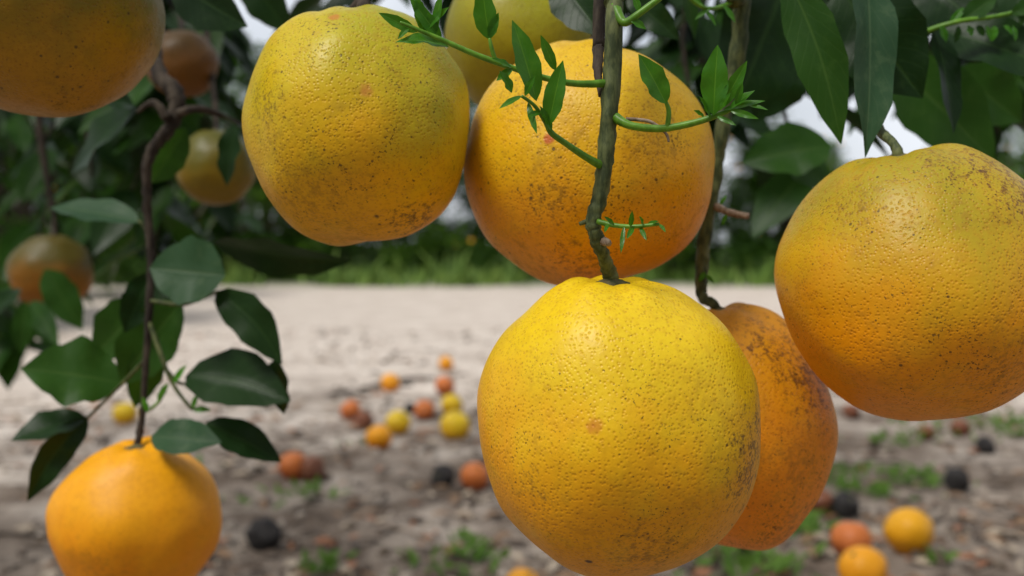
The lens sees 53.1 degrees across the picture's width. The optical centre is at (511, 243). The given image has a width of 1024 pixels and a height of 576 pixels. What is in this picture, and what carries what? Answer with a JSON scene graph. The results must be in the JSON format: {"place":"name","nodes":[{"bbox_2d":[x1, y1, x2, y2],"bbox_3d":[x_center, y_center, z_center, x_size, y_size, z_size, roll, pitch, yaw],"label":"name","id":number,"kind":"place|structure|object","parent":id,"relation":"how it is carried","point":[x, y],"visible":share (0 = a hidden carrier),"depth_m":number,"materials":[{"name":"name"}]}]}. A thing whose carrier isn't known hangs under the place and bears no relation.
{"place":"outdoors","nodes":[
{"label":"outdoors","id":0,"kind":"place"},
{"bbox_2d":[93,247,775,286],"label":"grass","id":1,"kind":"structure","parent":0,"point":[462,274],"depth_m":15.01,"materials":[{"name":"green plant"}]},
{"bbox_2d":[0,245,1023,575],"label":"ground","id":2,"kind":"structure","parent":0,"point":[384,315],"depth_m":3.06,"materials":[{"name":"soil"}]},
{"bbox_2d":[0,129,47,229],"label":"orange tree","id":3,"kind":"object","parent":2,"relation":"on","point":[2,195],"visible":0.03,"depth_m":14.17,"materials":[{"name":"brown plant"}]},
{"bbox_2d":[0,118,141,308],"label":"orange tree","id":4,"kind":"object","parent":2,"relation":"on","point":[24,219],"visible":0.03,"depth_m":7.37,"materials":[{"name":"brown plant"}]},
{"bbox_2d":[0,133,157,297],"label":"orange tree","id":5,"kind":"object","parent":2,"relation":"on","point":[125,267],"visible":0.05,"depth_m":11.08,"materials":[{"name":"brown plant"}]},
{"bbox_2d":[0,117,172,281],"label":"orange tree","id":6,"kind":"object","parent":2,"relation":"on","point":[61,232],"depth_m":17.18,"materials":[{"name":"brown plant"}]},
{"bbox_2d":[112,402,137,423],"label":"fallen orange","id":7,"kind":"object","parent":2,"relation":"on","point":[125,413],"visible":0.91,"depth_m":3.33,"materials":[{"name":"food"}]},
{"bbox_2d":[99,113,223,257],"bbox_3d":[-8.338,-1.403,23.812,4.380,4.223,4.316,0,0,0],"label":"orange tree","id":8,"kind":"object","parent":2,"relation":"on","point":[173,185],"visible":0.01,"depth_m":24.02,"materials":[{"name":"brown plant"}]},
{"bbox_2d":[118,33,331,278],"bbox_3d":[-4.816,-1.495,17.545,4.759,4.416,4.131,0,0,41],"label":"orange tree","id":9,"kind":"object","parent":2,"relation":"on","point":[242,79],"visible":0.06,"depth_m":16.50,"materials":[{"name":"brown plant"}]},
{"bbox_2d":[207,188,302,237],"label":"orange tree","id":10,"kind":"object","parent":2,"relation":"on","point":[246,209],"depth_m":31.34,"materials":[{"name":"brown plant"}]},
{"bbox_2d":[182,122,334,261],"bbox_3d":[-5.497,-1.172,23.298,3.557,3.736,4.098,0,0,19],"label":"orange tree","id":11,"kind":"object","parent":2,"relation":"on","point":[270,219],"visible":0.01,"depth_m":23.11,"materials":[{"name":"brown plant"}]},
{"bbox_2d":[245,517,280,551],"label":"rotten orange","id":12,"kind":"object","parent":2,"relation":"on","point":[262,534],"visible":0.94,"depth_m":2.00,"materials":[{"name":"food"}]},
{"bbox_2d":[278,452,304,479],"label":"fallen orange","id":13,"kind":"object","parent":2,"relation":"on","point":[289,465],"visible":0.84,"depth_m":2.56,"materials":[{"name":"orange food"}]},
{"bbox_2d":[300,455,325,481],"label":"rotten orange","id":14,"kind":"object","parent":2,"relation":"on","point":[312,467],"visible":0.95,"depth_m":2.56,"materials":[{"name":"brown food"}]},
{"bbox_2d":[235,176,456,275],"bbox_3d":[-2.867,-0.869,17.100,3.476,3.100,3.443,0,0,30],"label":"orange tree","id":15,"kind":"object","parent":2,"relation":"on","point":[396,248],"visible":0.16,"depth_m":16.91,"materials":[{"name":"brown plant"}]},
{"bbox_2d":[340,400,360,420],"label":"fallen orange","id":16,"kind":"object","parent":2,"relation":"on","point":[349,409],"visible":0.84,"depth_m":3.48,"materials":[{"name":"orange food"}]},
{"bbox_2d":[355,411,374,429],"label":"rotten orange","id":17,"kind":"object","parent":2,"relation":"on","point":[365,420],"visible":0.98,"depth_m":3.30,"materials":[{"name":"brown food"}]},
{"bbox_2d":[366,424,391,449],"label":"fallen orange","id":18,"kind":"object","parent":2,"relation":"on","point":[379,436],"visible":0.93,"depth_m":2.92,"materials":[{"name":"orange food"}]},
{"bbox_2d":[381,373,399,391],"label":"fallen orange","id":19,"kind":"object","parent":2,"relation":"on","point":[390,381],"visible":0.96,"depth_m":4.14,"materials":[{"name":"orange food"}]},
{"bbox_2d":[314,171,466,264],"bbox_3d":[-2.601,-1.374,22.254,4.168,4.165,4.209,0,0,-19],"label":"orange tree","id":20,"kind":"object","parent":2,"relation":"on","point":[372,249],"visible":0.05,"depth_m":21.92,"materials":[{"name":"brown plant"}]},
{"bbox_2d":[385,410,410,434],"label":"fallen orange","id":21,"kind":"object","parent":2,"relation":"on","point":[397,422],"visible":0.94,"depth_m":3.19,"materials":[{"name":"food"}]},
{"bbox_2d":[352,203,451,260],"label":"orange tree","id":22,"kind":"object","parent":2,"relation":"on","point":[396,243],"depth_m":31.36,"materials":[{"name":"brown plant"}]},
{"bbox_2d":[404,402,414,412],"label":"rotten orange","id":23,"kind":"object","parent":2,"relation":"on","point":[409,407],"visible":0.97,"depth_m":3.67,"materials":[{"name":"food"}]},
{"bbox_2d":[414,400,434,419],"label":"fallen orange","id":24,"kind":"object","parent":2,"relation":"on","point":[424,409],"visible":0.97,"depth_m":3.52,"materials":[{"name":"orange food"}]},
{"bbox_2d":[431,464,454,487],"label":"rotten orange","id":25,"kind":"object","parent":2,"relation":"on","point":[443,474],"visible":0.94,"depth_m":2.51,"materials":[{"name":"food"}]},
{"bbox_2d":[435,376,454,395],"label":"fallen orange","id":26,"kind":"object","parent":2,"relation":"on","point":[444,385],"visible":0.98,"depth_m":4.03,"materials":[{"name":"orange food"}]},
{"bbox_2d":[439,356,453,370],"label":"fallen orange","id":27,"kind":"object","parent":2,"relation":"on","point":[446,363],"visible":0.98,"depth_m":4.85,"materials":[{"name":"orange food"}]},
{"bbox_2d":[441,394,462,414],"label":"fallen orange","id":28,"kind":"object","parent":2,"relation":"on","point":[451,402],"visible":0.86,"depth_m":3.60,"materials":[{"name":"food"}]},
{"bbox_2d":[440,411,469,439],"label":"fallen orange","id":29,"kind":"object","parent":2,"relation":"on","point":[454,425],"visible":1,"depth_m":3.10,"materials":[{"name":"food"}]},
{"bbox_2d":[397,98,518,274],"bbox_3d":[-0.071,-1.333,18.205,3.950,4.076,3.892,0,0,38],"label":"orange tree","id":30,"kind":"object","parent":2,"relation":"on","point":[471,239],"visible":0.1,"depth_m":17.64,"materials":[{"name":"brown plant"}]},
{"bbox_2d":[431,184,504,263],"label":"orange tree","id":31,"kind":"object","parent":2,"relation":"on","point":[459,250],"visible":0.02,"depth_m":21.99,"materials":[{"name":"brown plant"}]},
{"bbox_2d":[461,462,488,489],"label":"fallen orange","id":32,"kind":"object","parent":2,"relation":"on","point":[474,475],"visible":0.93,"depth_m":2.49,"materials":[{"name":"orange food"}]},
{"bbox_2d":[454,182,498,257],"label":"orange tree","id":33,"kind":"object","parent":2,"relation":"on","point":[468,228],"visible":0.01,"depth_m":31.61,"materials":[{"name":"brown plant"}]},
{"bbox_2d":[0,360,987,571],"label":"fallen twigs","id":34,"kind":"object","parent":2,"relation":"on","point":[370,387],"visible":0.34,"depth_m":2.79,"materials":[{"name":"brown wood"}]},
{"bbox_2d":[0,0,1023,501],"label":"orange tree","id":35,"kind":"object","parent":2,"relation":"on","point":[956,76],"visible":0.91,"depth_m":0.55,"materials":[{"name":"green plant"}]},
{"bbox_2d":[6,234,93,303],"bbox_3d":[-0.472,0.029,1.050,0.082,0.076,0.081,0,0,0],"label":"orange","id":36,"kind":"object","parent":35,"relation":"attached to","point":[29,261],"visible":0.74,"depth_m":1.02,"materials":[{"name":"orange food"}]},
{"bbox_2d":[0,0,165,117],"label":"orange","id":37,"kind":"object","parent":35,"relation":"hanging from","point":[64,58],"visible":1,"depth_m":0.38,"materials":[{"name":"orange food"}]},
{"bbox_2d":[45,436,221,575],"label":"orange","id":38,"kind":"object","parent":35,"relation":"hanging from","point":[130,508],"visible":0.94,"depth_m":0.52,"materials":[{"name":"orange food"}]},
{"bbox_2d":[147,30,218,96],"bbox_3d":[-0.274,-0.149,0.850,0.060,0.055,0.057,0,0,0],"label":"orange","id":39,"kind":"object","parent":35,"relation":"attached to","point":[190,58],"visible":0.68,"depth_m":0.83,"materials":[{"name":"orange food"}]},
{"bbox_2d":[176,129,255,204],"bbox_3d":[-0.231,-0.059,0.800,0.061,0.059,0.060,0,0,0],"label":"orange","id":40,"kind":"object","parent":35,"relation":"attached to","point":[200,179],"visible":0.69,"depth_m":0.78,"materials":[{"name":"food"}]},
{"bbox_2d":[242,4,469,245],"bbox_3d":[-0.058,-0.043,0.384,0.084,0.089,0.084,0,0,0],"label":"orange","id":41,"kind":"object","parent":35,"relation":"hanging from","point":[355,125],"visible":0.98,"depth_m":0.35,"materials":[{"name":"food"}]},
{"bbox_2d":[445,0,590,104],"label":"orange","id":42,"kind":"object","parent":35,"relation":"attached to","point":[534,20],"visible":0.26,"depth_m":0.51,"materials":[{"name":"food"}]},
{"bbox_2d":[464,39,714,284],"bbox_3d":[0.030,-0.031,0.412,0.099,0.099,0.099,0,0,0],"label":"orange","id":43,"kind":"object","parent":35,"relation":"attached to","point":[529,190],"visible":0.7,"depth_m":0.38,"materials":[{"name":"orange food"}]},
{"bbox_2d":[477,275,760,575],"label":"orange","id":44,"kind":"object","parent":35,"relation":"hanging from","point":[619,422],"visible":1,"depth_m":0.31,"materials":[{"name":"food"}]},
{"bbox_2d":[707,302,837,550],"bbox_3d":[0.091,0.076,0.430,0.085,0.102,0.084,0,0,0],"label":"orange","id":45,"kind":"object","parent":35,"relation":"hanging from","point":[799,431],"visible":0.5,"depth_m":0.40,"materials":[{"name":"orange food"}]},
{"bbox_2d":[774,143,1023,420],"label":"orange","id":46,"kind":"object","parent":35,"relation":"hanging from","point":[899,282],"visible":1,"depth_m":0.33,"materials":[{"name":"orange food"}]},
{"bbox_2d":[0,333,1023,575],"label":"soil clods","id":47,"kind":"object","parent":2,"relation":"on","point":[386,551],"visible":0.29,"depth_m":2.46,"materials":[{"name":"brown soil"}]},
{"bbox_2d":[0,327,1023,575],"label":"leaf litter","id":48,"kind":"object","parent":2,"relation":"on","point":[698,571],"visible":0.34,"depth_m":2.21,"materials":[{"name":"brown plant"}]},
{"bbox_2d":[508,568,536,575],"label":"fallen orange","id":49,"kind":"object","parent":2,"relation":"on","point":[521,572],"visible":1,"depth_m":1.70,"materials":[{"name":"orange food"}]},
{"bbox_2d":[197,407,1023,575],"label":"weeds","id":50,"kind":"object","parent":2,"relation":"on","point":[776,564],"visible":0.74,"depth_m":2.04,"materials":[{"name":"green plant"}]},
{"bbox_2d":[664,153,728,263],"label":"orange tree","id":51,"kind":"object","parent":2,"relation":"on","point":[692,243],"depth_m":21.34,"materials":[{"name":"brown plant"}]},
{"bbox_2d":[651,59,791,278],"bbox_3d":[2.747,-1.310,17.201,4.446,4.027,3.860,0,0,17],"label":"orange tree","id":52,"kind":"object","parent":2,"relation":"on","point":[674,261],"visible":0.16,"depth_m":16.70,"materials":[{"name":"brown plant"}]},
{"bbox_2d":[714,174,782,261],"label":"orange tree","id":53,"kind":"object","parent":2,"relation":"on","point":[749,206],"visible":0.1,"depth_m":23.90,"materials":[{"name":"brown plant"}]},
{"bbox_2d":[734,196,782,262],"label":"orange tree","id":54,"kind":"object","parent":2,"relation":"on","point":[769,230],"visible":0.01,"depth_m":30.63,"materials":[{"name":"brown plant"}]},
{"bbox_2d":[716,120,849,270],"bbox_3d":[4.662,-0.668,17.233,2.550,2.676,2.575,0,0,2],"label":"orange tree","id":55,"kind":"object","parent":2,"relation":"on","point":[833,162],"visible":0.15,"depth_m":17.12,"materials":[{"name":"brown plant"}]},
{"bbox_2d":[813,490,833,514],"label":"rotten orange","id":56,"kind":"object","parent":2,"relation":"on","point":[825,500],"visible":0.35,"depth_m":2.22,"materials":[{"name":"brown food"}]},
{"bbox_2d":[832,490,859,518],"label":"rotten orange","id":57,"kind":"object","parent":2,"relation":"on","point":[845,504],"visible":0.99,"depth_m":2.21,"materials":[{"name":"food"}]},
{"bbox_2d":[842,404,859,418],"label":"rotten orange","id":58,"kind":"object","parent":2,"relation":"on","point":[851,411],"visible":0.81,"depth_m":3.51,"materials":[{"name":"brown food"}]},
{"bbox_2d":[830,521,872,556],"bbox_3d":[0.636,0.559,1.922,0.076,0.072,0.077,0,0,0],"label":"fallen orange","id":59,"kind":"object","parent":2,"relation":"on","point":[844,536],"visible":0.73,"depth_m":1.90,"materials":[{"name":"orange food"}]},
{"bbox_2d":[838,546,887,575],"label":"fallen orange","id":60,"kind":"object","parent":2,"relation":"on","point":[861,561],"visible":1,"depth_m":1.72,"materials":[{"name":"orange food"}]},
{"bbox_2d":[883,508,934,554],"bbox_3d":[0.758,0.552,1.959,0.093,0.090,0.091,0,0,0],"label":"fallen orange","id":61,"kind":"object","parent":2,"relation":"on","point":[906,531],"visible":0.97,"depth_m":1.93,"materials":[{"name":"food"}]},
{"bbox_2d":[918,424,935,440],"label":"rotten orange","id":62,"kind":"object","parent":2,"relation":"on","point":[927,434],"visible":0.89,"depth_m":3.14,"materials":[{"name":"brown food"}]},
{"bbox_2d":[943,468,969,491],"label":"rotten orange","id":63,"kind":"object","parent":2,"relation":"on","point":[955,479],"visible":1,"depth_m":2.48,"materials":[{"name":"food"}]},
{"bbox_2d":[949,418,970,436],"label":"rotten orange","id":64,"kind":"object","parent":2,"relation":"on","point":[962,427],"visible":0.98,"depth_m":3.16,"materials":[{"name":"brown food"}]},
{"bbox_2d":[975,436,995,454],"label":"rotten orange","id":65,"kind":"object","parent":2,"relation":"on","point":[985,445],"visible":1,"depth_m":2.95,"materials":[{"name":"food"}]},
{"bbox_2d":[996,125,1023,177],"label":"orange tree","id":66,"kind":"object","parent":2,"relation":"on","point":[1006,149],"visible":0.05,"depth_m":8.77,"materials":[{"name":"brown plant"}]},
{"bbox_2d":[996,148,1023,177],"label":"orange tree","id":67,"kind":"object","parent":2,"relation":"on","point":[1011,162],"visible":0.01,"depth_m":16.89,"materials":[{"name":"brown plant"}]},
{"bbox_2d":[1010,143,1023,178],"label":"orange tree","id":68,"kind":"object","parent":2,"relation":"on","point":[1022,166],"visible":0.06,"depth_m":12.73,"materials":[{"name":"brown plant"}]},
{"bbox_2d":[1011,151,1023,170],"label":"orange tree","id":69,"kind":"object","parent":2,"relation":"on","point":[1019,159],"visible":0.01,"depth_m":21.81,"materials":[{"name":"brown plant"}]},
{"bbox_2d":[139,0,1023,243],"label":"sky","id":70,"kind":"structure","parent":0,"point":[805,112],"materials":[{"name":"white"}]}
]}

